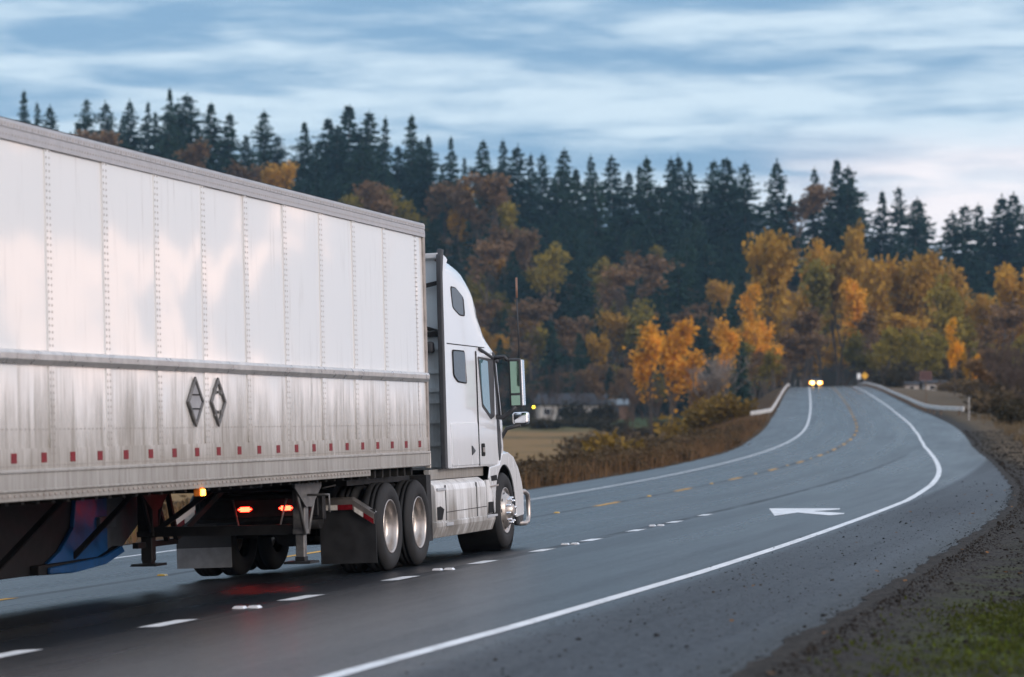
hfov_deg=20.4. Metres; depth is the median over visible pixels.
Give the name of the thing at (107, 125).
conifer tree
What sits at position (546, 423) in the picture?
dark shrub
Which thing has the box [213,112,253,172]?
conifer tree
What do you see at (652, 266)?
rusty brown tree
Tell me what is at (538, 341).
olive green tree
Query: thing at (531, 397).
bare tree
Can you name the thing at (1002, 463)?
gravel
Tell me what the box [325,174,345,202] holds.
conifer tree
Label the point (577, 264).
conifer tree
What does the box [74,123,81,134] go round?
conifer tree
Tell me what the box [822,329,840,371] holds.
amber tree
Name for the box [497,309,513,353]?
conifer tree
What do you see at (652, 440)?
bramble bush
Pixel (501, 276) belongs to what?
conifer tree
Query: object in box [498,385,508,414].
bare tree
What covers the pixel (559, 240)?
conifer tree
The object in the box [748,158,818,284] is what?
conifer tree
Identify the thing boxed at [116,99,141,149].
conifer tree
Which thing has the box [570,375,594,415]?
bare tree
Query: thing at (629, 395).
bare tree
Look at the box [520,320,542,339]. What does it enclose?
amber tree
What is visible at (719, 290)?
amber tree
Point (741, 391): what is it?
conifer tree
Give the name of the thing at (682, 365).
golden tree
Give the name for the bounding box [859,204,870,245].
conifer tree
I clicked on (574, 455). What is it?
bramble bush
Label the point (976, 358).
golden tree
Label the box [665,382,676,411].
rusty brown tree
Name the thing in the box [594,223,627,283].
conifer tree
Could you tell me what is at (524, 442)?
ground
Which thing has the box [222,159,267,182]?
rusty brown tree
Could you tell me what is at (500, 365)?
conifer tree
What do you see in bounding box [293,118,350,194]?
conifer tree
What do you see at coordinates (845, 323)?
golden tree
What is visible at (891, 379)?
dark shrub
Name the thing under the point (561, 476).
bramble bush
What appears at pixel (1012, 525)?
gravel
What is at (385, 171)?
conifer tree
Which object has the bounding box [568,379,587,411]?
bare tree
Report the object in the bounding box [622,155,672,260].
conifer tree
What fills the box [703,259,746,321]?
conifer tree
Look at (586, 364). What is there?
conifer tree
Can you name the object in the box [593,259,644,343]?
rusty brown tree
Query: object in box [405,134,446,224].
conifer tree
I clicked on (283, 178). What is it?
amber tree
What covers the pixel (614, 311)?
olive green tree
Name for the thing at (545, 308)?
rusty brown tree
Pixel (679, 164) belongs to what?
conifer tree
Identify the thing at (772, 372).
bare tree
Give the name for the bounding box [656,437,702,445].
bramble bush
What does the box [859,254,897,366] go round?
amber tree
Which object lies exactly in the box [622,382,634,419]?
bare tree
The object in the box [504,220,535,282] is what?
conifer tree
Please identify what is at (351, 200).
olive green tree
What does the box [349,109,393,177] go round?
conifer tree
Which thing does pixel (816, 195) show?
rusty brown tree
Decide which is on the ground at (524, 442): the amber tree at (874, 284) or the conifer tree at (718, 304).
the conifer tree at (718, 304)
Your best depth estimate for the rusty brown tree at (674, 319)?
729.68 m
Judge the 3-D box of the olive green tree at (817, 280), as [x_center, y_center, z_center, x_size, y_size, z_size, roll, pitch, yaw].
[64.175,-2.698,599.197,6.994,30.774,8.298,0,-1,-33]
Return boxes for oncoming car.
[810,378,821,386]
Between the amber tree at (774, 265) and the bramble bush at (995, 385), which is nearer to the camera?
the bramble bush at (995, 385)
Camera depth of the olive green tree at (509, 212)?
773.74 m
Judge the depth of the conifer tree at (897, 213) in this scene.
864.25 m
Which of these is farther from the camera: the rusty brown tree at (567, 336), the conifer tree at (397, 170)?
the conifer tree at (397, 170)
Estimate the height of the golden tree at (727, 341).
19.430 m
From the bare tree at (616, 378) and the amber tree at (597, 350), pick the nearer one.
the bare tree at (616, 378)
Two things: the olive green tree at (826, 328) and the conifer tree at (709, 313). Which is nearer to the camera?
the olive green tree at (826, 328)
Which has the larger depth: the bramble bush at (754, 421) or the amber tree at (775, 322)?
the amber tree at (775, 322)
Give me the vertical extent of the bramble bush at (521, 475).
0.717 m
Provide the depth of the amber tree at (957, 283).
608.53 m
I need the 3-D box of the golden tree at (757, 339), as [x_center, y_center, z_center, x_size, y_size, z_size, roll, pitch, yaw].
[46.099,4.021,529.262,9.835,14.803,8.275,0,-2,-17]
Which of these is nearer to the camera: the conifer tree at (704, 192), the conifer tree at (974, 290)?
the conifer tree at (974, 290)
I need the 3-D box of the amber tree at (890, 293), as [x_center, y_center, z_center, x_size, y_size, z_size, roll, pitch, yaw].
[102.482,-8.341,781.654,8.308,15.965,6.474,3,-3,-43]
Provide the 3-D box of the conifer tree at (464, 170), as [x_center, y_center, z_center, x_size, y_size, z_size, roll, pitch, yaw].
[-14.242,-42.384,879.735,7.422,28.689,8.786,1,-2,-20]
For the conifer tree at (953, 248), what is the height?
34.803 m
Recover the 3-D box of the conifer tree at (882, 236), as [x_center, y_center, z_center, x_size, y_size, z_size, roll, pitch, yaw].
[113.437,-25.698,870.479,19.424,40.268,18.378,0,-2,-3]
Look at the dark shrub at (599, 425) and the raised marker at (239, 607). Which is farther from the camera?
the dark shrub at (599, 425)
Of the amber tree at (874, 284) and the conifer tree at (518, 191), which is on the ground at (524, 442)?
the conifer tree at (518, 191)
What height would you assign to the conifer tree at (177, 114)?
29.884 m
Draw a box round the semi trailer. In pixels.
[0,116,430,579]
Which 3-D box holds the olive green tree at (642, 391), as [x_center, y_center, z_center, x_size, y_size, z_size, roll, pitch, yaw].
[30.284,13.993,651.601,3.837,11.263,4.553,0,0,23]
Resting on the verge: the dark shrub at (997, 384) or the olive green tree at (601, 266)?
the dark shrub at (997, 384)
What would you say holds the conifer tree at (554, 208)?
on the ground at (524, 442)
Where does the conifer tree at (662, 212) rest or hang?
on the ground at (524, 442)
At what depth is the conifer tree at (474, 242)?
801.08 m
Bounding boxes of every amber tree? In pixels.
[260,160,299,188]
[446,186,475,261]
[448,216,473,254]
[480,327,495,351]
[483,254,507,285]
[489,334,509,362]
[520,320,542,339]
[585,331,610,367]
[595,310,629,368]
[705,279,733,319]
[736,319,758,332]
[741,227,802,392]
[746,290,758,314]
[751,252,783,389]
[768,344,787,388]
[773,305,795,342]
[774,290,804,345]
[779,327,795,362]
[789,238,830,386]
[793,347,829,386]
[821,248,847,386]
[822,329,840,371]
[833,251,860,265]
[835,327,851,376]
[837,291,864,324]
[839,217,868,384]
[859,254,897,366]
[860,258,876,278]
[877,311,930,364]
[881,284,893,304]
[882,253,924,331]
[898,248,946,334]
[926,306,937,334]
[928,308,940,335]
[936,258,974,369]
[960,350,970,381]
[961,293,994,354]
[987,261,1023,354]
[987,295,1023,346]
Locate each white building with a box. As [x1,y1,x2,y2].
[901,382,920,388]
[919,380,946,389]
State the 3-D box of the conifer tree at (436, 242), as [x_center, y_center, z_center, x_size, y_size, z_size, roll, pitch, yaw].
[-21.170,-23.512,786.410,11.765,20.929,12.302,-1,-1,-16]
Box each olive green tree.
[338,194,363,206]
[376,188,421,221]
[465,268,485,298]
[469,282,513,330]
[473,297,484,305]
[497,198,519,273]
[521,356,528,411]
[522,241,572,320]
[523,323,551,376]
[586,256,621,301]
[588,298,630,338]
[590,275,607,307]
[610,362,622,383]
[616,334,628,358]
[620,298,659,366]
[639,381,647,413]
[649,243,663,259]
[652,369,667,417]
[676,331,694,361]
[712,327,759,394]
[733,339,756,403]
[745,347,785,395]
[758,364,770,399]
[797,253,835,386]
[797,281,805,293]
[798,253,807,273]
[823,308,838,350]
[837,327,873,382]
[861,338,897,376]
[866,346,892,380]
[881,324,902,384]
[892,327,946,381]
[894,326,958,365]
[915,349,945,378]
[922,273,977,370]
[925,331,945,375]
[966,347,980,359]
[968,336,983,350]
[1002,335,1023,367]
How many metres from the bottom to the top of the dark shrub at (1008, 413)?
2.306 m
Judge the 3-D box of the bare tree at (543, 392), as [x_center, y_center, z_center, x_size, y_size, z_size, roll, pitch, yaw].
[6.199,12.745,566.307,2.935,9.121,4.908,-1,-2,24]
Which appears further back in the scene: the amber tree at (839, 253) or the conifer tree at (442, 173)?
the conifer tree at (442, 173)
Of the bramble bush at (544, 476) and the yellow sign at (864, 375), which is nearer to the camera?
the bramble bush at (544, 476)
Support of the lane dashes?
on the road
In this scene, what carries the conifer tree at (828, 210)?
on the ground at (524, 442)
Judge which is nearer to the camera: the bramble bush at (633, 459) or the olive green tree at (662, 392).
the bramble bush at (633, 459)
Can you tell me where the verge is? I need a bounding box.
[730,386,1023,676]
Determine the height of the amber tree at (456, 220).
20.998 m
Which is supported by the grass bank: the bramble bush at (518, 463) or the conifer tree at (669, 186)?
the bramble bush at (518, 463)
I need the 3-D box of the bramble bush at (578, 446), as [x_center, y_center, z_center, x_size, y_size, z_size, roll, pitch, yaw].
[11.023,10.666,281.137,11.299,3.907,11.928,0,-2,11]
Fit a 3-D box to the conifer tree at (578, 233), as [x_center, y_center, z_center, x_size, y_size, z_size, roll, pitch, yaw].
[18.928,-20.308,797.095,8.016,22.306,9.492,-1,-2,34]
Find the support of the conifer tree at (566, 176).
on the ground at (524, 442)
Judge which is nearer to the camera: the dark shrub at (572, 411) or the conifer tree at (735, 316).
the dark shrub at (572, 411)
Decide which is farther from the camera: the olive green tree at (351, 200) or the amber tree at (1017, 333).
the olive green tree at (351, 200)
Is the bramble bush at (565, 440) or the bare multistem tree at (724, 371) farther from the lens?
the bare multistem tree at (724, 371)
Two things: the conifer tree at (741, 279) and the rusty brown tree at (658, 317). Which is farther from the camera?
the conifer tree at (741, 279)
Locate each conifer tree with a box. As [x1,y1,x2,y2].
[17,91,30,123]
[33,103,41,125]
[40,104,58,130]
[74,97,98,135]
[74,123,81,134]
[90,99,117,136]
[115,113,131,148]
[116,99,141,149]
[132,101,159,154]
[148,103,197,159]
[150,110,159,154]
[151,88,181,161]
[155,93,225,171]
[170,136,186,162]
[196,102,240,170]
[201,154,216,169]
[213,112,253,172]
[222,161,230,172]
[236,135,265,178]
[246,109,285,184]
[260,134,296,181]
[287,122,320,192]
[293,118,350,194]
[295,147,331,199]
[299,105,376,191]
[307,125,355,198]
[310,187,317,195]
[324,140,391,209]
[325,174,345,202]
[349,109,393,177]
[372,115,400,212]
[382,146,418,208]
[393,140,447,213]
[397,113,421,197]
[397,190,412,214]
[400,196,434,252]
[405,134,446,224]
[424,216,444,255]
[425,217,451,262]
[433,163,445,213]
[435,138,468,241]
[435,182,463,253]
[445,227,469,284]
[460,156,469,224]
[460,190,508,265]
[461,229,500,285]
[465,139,514,243]
[484,143,558,254]
[492,250,530,325]
[493,141,515,198]
[493,266,507,299]
[493,338,510,400]
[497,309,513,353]
[500,356,536,416]
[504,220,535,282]
[513,274,558,329]
[516,155,545,260]
[519,272,533,298]
[527,323,569,414]
[528,215,568,269]
[530,167,575,249]
[531,153,553,225]
[539,147,583,226]
[539,268,575,330]
[551,167,600,247]
[551,206,583,262]
[551,237,567,291]
[552,224,602,306]
[552,254,600,331]
[558,282,597,365]
[562,324,603,371]
[564,331,590,392]
[566,226,594,294]
[576,169,620,262]
[579,154,611,256]
[582,225,602,275]
[589,310,609,354]
[592,331,612,365]
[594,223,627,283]
[596,154,639,241]
[600,171,666,260]
[602,367,620,398]
[612,227,654,266]
[613,227,635,294]
[620,345,636,384]
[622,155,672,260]
[622,236,657,303]
[624,275,656,328]
[625,361,649,412]
[629,163,647,234]
[631,184,692,266]
[633,342,683,414]
[645,273,679,331]
[648,293,671,368]
[652,258,677,311]
[659,250,707,327]
[660,156,697,255]
[663,155,698,226]
[667,316,713,408]
[669,157,768,271]
[669,230,706,306]
[677,214,725,283]
[678,160,709,238]
[682,188,714,250]
[686,159,731,248]
[688,235,722,308]
[688,313,715,380]
[695,298,724,363]
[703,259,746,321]
[706,303,713,330]
[710,231,740,289]
[710,315,736,375]
[711,283,746,358]
[716,226,754,282]
[721,162,768,274]
[722,285,743,321]
[725,335,761,404]
[730,247,752,301]
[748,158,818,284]
[750,206,768,242]
[781,194,808,284]
[797,166,829,266]
[803,158,863,254]
[810,201,833,245]
[811,164,878,260]
[831,236,841,253]
[846,176,887,268]
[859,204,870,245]
[866,189,894,265]
[877,185,918,269]
[883,196,946,268]
[902,203,939,258]
[930,211,983,295]
[941,206,998,301]
[964,203,1001,286]
[968,221,1004,292]
[968,283,976,300]
[972,194,1023,293]
[995,190,1023,270]
[1003,209,1023,282]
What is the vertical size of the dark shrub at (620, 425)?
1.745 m
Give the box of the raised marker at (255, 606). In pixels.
[247,605,261,607]
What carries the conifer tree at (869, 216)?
on the ground at (524, 442)
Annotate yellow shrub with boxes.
[580,428,651,453]
[652,395,727,439]
[673,395,740,429]
[696,390,758,423]
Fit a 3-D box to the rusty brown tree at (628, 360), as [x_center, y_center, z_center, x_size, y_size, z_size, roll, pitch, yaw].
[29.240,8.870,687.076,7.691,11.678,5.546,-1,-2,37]
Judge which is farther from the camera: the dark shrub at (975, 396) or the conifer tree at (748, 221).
the conifer tree at (748, 221)
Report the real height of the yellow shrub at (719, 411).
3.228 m
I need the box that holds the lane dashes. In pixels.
[0,514,710,657]
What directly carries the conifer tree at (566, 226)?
on the ground at (524, 442)
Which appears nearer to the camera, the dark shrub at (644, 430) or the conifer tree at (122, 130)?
the dark shrub at (644, 430)
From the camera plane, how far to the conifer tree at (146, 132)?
854.49 m
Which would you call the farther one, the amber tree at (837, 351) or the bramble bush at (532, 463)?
the amber tree at (837, 351)
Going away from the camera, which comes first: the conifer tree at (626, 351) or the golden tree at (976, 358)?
the golden tree at (976, 358)
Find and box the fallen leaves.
[730,490,1015,673]
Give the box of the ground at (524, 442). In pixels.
[163,246,957,502]
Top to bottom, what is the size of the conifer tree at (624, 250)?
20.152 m
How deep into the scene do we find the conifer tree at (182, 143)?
829.08 m
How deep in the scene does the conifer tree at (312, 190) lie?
798.90 m
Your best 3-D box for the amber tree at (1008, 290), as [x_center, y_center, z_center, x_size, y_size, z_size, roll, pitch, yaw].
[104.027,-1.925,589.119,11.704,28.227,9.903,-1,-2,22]
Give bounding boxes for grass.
[914,614,1023,672]
[968,412,1023,446]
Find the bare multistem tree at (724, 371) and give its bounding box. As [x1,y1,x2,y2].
[685,353,760,401]
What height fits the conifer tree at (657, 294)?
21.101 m
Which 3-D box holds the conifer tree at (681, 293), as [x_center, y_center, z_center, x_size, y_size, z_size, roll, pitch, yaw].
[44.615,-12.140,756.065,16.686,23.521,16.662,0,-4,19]
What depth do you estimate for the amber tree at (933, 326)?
709.48 m
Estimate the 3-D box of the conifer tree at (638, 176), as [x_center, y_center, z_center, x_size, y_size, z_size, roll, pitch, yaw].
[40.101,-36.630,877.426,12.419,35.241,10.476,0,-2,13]
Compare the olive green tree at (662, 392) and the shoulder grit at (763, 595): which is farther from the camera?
the olive green tree at (662, 392)
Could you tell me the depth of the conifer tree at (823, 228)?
858.11 m
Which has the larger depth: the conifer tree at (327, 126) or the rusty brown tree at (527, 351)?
the conifer tree at (327, 126)
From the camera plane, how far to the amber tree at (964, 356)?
339.95 m
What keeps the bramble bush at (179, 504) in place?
on the grass bank
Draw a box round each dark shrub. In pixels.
[502,418,512,425]
[527,417,554,428]
[535,415,566,428]
[553,398,590,419]
[553,414,578,422]
[556,432,623,458]
[560,417,574,426]
[569,416,594,426]
[570,417,597,427]
[573,413,603,423]
[581,400,614,419]
[589,417,615,430]
[593,399,624,422]
[598,424,622,431]
[605,426,630,434]
[612,421,629,428]
[618,423,661,435]
[634,424,657,436]
[652,417,681,424]
[748,385,774,402]
[867,359,944,385]
[880,359,908,387]
[903,368,919,387]
[911,367,964,388]
[937,366,961,376]
[938,361,971,382]
[967,387,1001,412]
[985,389,1023,416]
[987,378,1023,392]
[991,399,1023,424]
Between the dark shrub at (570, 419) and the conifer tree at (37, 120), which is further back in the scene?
the conifer tree at (37, 120)
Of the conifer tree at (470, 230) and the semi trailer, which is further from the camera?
the conifer tree at (470, 230)
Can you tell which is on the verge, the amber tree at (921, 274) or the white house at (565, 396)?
the amber tree at (921, 274)
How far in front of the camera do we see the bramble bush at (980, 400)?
228.18 m
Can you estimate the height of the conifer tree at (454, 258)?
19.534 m
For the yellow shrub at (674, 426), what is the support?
on the grass bank
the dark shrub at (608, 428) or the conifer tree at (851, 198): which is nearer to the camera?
the dark shrub at (608, 428)
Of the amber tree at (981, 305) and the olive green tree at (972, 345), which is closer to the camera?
the olive green tree at (972, 345)
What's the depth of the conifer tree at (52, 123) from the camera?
884.53 m
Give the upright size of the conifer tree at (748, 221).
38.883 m
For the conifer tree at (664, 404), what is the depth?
650.26 m
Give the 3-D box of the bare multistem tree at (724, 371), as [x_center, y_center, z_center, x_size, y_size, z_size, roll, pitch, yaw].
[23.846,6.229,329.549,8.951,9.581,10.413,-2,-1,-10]
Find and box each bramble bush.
[162,498,188,514]
[162,498,190,518]
[165,495,188,514]
[514,453,547,471]
[515,460,538,468]
[518,463,558,485]
[519,471,532,485]
[522,455,588,467]
[528,466,570,482]
[532,445,616,468]
[534,456,598,473]
[552,430,644,458]
[560,427,665,451]
[572,440,638,457]
[595,455,649,470]
[598,431,685,466]
[599,443,639,453]
[626,437,673,449]
[628,436,680,447]
[649,434,699,443]
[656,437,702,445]
[656,444,698,460]
[700,433,749,446]
[732,418,766,426]
[930,380,964,390]
[937,377,972,389]
[947,374,986,395]
[951,383,969,392]
[959,383,1023,412]
[970,385,1023,415]
[980,373,1023,392]
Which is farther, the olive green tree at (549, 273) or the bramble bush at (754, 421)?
the olive green tree at (549, 273)
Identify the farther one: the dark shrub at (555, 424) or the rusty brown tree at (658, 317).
the rusty brown tree at (658, 317)
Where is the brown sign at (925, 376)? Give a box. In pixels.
[919,371,931,402]
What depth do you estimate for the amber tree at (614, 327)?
691.06 m
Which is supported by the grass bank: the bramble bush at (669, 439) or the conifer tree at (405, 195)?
the bramble bush at (669, 439)
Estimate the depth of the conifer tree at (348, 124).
875.40 m
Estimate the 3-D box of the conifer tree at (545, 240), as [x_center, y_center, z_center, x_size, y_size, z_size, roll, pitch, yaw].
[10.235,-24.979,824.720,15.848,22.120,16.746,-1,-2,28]
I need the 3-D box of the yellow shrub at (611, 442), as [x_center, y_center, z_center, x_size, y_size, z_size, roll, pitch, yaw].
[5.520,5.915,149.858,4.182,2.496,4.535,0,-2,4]
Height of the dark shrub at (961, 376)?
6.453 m
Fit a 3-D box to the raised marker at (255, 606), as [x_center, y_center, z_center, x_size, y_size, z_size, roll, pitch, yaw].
[-2.178,2.268,24.097,0.110,0.020,0.100,0,-2,12]
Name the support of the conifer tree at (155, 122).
on the ground at (524, 442)
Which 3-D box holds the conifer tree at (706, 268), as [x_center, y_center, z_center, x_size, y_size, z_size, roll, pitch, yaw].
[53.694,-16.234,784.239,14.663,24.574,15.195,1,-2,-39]
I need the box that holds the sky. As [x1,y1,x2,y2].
[0,0,1023,265]
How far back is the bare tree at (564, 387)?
565.86 m
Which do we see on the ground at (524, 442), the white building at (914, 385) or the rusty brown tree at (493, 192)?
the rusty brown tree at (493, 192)
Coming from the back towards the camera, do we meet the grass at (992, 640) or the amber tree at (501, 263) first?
the amber tree at (501, 263)
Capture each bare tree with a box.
[498,365,506,401]
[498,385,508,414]
[527,383,538,417]
[527,389,539,412]
[534,380,551,419]
[543,363,566,419]
[551,364,575,418]
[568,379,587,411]
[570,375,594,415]
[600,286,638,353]
[613,365,631,394]
[621,376,640,435]
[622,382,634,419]
[633,387,644,420]
[645,367,666,416]
[645,385,663,438]
[766,369,774,390]
[782,328,814,386]
[834,331,883,385]
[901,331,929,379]
[941,356,959,376]
[952,349,974,378]
[990,340,1023,393]
[992,344,1016,387]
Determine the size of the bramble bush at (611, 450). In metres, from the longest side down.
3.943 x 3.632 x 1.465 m
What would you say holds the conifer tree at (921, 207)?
on the ground at (524, 442)
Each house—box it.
[533,398,538,418]
[537,393,607,420]
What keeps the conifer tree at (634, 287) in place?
on the ground at (524, 442)
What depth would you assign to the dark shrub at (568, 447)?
243.21 m
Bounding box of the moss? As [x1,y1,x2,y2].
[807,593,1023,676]
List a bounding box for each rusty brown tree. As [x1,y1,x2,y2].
[73,129,122,144]
[171,137,212,167]
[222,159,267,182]
[352,180,398,214]
[421,178,468,253]
[444,188,491,260]
[458,171,512,226]
[464,234,515,308]
[474,299,505,328]
[486,222,533,294]
[499,383,508,405]
[501,292,560,380]
[503,342,535,375]
[509,227,541,293]
[554,316,597,376]
[559,372,573,392]
[573,369,598,392]
[580,369,605,406]
[584,363,614,390]
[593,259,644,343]
[601,356,611,366]
[607,368,632,422]
[616,354,643,378]
[620,249,684,315]
[642,378,668,413]
[652,312,671,330]
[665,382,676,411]
[667,314,697,335]
[675,306,719,350]
[686,301,709,316]
[687,380,716,407]
[747,347,764,398]
[775,334,836,383]
[781,304,827,386]
[785,182,834,254]
[852,305,879,356]
[962,358,996,391]
[972,297,1023,359]
[976,349,996,370]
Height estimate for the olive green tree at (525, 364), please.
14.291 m
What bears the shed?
on the ground at (524, 442)
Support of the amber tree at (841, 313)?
on the ground at (524, 442)
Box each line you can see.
[0,387,857,599]
[116,388,810,557]
[320,386,941,676]
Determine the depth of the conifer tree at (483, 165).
856.92 m
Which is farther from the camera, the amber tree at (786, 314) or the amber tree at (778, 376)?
the amber tree at (786, 314)
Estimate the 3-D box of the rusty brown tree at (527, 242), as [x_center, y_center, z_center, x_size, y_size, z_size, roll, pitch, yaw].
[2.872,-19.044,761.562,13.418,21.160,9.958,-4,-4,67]
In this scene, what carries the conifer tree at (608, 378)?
on the ground at (524, 442)
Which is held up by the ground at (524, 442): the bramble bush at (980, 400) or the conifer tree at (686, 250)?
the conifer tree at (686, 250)
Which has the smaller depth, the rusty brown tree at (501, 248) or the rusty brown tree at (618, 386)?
the rusty brown tree at (618, 386)
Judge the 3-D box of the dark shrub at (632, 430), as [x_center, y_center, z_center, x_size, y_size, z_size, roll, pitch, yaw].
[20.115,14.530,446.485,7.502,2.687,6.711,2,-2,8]
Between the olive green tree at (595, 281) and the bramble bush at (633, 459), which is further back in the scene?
the olive green tree at (595, 281)
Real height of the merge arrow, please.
0.115 m
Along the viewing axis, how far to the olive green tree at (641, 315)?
687.62 m
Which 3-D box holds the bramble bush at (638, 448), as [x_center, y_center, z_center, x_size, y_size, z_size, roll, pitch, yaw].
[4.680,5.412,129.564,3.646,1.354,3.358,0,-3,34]
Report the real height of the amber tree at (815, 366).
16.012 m
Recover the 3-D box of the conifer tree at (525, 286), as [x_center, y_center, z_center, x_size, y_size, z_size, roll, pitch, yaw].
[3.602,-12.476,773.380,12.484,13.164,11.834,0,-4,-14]
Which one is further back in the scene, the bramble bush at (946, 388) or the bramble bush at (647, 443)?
the bramble bush at (946, 388)
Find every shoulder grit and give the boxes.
[406,481,1019,676]
[406,505,1020,676]
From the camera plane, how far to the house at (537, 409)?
591.83 m
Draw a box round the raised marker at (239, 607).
[232,606,246,608]
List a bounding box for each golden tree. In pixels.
[622,316,667,434]
[656,315,700,429]
[671,346,710,413]
[708,315,741,404]
[732,320,786,394]
[735,281,775,396]
[834,276,868,381]
[838,303,871,328]
[943,316,964,395]
[971,353,980,380]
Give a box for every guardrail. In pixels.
[750,383,789,424]
[856,382,963,415]
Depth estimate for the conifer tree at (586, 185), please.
857.78 m
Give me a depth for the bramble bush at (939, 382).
406.34 m
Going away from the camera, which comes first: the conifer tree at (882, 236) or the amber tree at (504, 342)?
the amber tree at (504, 342)
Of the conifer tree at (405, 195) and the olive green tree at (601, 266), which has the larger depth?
the conifer tree at (405, 195)
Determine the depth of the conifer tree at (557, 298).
752.52 m
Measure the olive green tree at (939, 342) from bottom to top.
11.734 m
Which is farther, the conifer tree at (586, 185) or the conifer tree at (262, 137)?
the conifer tree at (262, 137)
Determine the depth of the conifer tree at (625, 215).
851.34 m
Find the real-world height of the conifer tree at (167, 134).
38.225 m
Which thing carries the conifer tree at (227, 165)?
on the ground at (524, 442)
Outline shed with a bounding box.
[608,399,629,419]
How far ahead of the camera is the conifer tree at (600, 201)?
850.51 m
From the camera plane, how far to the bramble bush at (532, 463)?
112.90 m
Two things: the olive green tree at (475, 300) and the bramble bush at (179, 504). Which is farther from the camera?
the olive green tree at (475, 300)
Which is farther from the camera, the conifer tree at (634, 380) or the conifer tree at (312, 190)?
the conifer tree at (312, 190)
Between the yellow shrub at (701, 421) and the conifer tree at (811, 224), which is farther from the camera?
the conifer tree at (811, 224)
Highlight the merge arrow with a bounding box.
[769,508,843,515]
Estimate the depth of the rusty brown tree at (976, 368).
264.97 m
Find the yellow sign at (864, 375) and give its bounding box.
[861,372,867,381]
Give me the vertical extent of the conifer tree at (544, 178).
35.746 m
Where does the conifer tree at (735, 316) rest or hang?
on the ground at (524, 442)
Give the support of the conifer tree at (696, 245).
on the ground at (524, 442)
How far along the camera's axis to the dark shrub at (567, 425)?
523.73 m
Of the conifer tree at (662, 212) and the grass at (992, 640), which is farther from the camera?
the conifer tree at (662, 212)
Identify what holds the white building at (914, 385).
on the verge
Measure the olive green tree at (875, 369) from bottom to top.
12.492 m
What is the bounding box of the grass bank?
[124,388,788,544]
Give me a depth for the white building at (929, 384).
429.97 m
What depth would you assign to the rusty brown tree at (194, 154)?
811.58 m
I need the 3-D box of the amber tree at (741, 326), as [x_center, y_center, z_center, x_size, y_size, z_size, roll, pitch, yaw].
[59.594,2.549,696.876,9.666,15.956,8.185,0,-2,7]
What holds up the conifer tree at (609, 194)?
on the ground at (524, 442)
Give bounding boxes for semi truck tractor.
[176,249,530,575]
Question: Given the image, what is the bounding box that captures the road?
[0,386,1013,676]
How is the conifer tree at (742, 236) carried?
on the ground at (524, 442)
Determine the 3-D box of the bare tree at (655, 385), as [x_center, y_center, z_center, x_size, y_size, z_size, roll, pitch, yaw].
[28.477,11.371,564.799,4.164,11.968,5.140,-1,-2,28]
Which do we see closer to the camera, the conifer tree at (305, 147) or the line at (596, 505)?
the line at (596, 505)
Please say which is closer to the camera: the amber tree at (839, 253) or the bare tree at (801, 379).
the bare tree at (801, 379)
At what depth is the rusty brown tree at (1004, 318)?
515.82 m
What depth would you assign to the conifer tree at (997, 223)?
879.05 m
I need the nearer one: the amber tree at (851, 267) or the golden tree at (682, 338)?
the golden tree at (682, 338)
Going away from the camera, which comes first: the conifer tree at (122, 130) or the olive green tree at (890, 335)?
the olive green tree at (890, 335)
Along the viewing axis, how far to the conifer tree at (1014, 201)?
885.57 m
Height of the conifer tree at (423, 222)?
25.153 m
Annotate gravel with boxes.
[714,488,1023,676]
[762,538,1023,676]
[963,429,1023,475]
[979,474,1023,542]
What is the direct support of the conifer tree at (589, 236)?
on the ground at (524, 442)
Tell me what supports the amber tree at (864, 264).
on the ground at (524, 442)
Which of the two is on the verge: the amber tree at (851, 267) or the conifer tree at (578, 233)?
the amber tree at (851, 267)
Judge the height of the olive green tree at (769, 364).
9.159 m
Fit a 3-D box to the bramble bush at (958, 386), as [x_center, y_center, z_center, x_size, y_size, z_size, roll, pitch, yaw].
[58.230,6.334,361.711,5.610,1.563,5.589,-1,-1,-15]
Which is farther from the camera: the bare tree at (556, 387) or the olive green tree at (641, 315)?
the olive green tree at (641, 315)
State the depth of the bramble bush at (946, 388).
392.61 m
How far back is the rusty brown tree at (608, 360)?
701.76 m
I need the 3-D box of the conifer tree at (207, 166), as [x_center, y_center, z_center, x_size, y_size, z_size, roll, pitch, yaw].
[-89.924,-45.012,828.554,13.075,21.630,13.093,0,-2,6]
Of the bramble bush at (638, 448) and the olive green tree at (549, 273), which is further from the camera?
the olive green tree at (549, 273)
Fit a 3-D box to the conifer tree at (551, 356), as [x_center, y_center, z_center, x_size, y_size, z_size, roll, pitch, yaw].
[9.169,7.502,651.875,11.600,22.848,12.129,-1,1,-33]
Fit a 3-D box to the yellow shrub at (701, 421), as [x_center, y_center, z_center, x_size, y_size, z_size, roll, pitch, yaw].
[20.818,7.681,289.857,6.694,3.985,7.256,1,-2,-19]
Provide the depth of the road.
27.16 m
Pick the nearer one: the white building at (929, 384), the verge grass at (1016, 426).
the verge grass at (1016, 426)

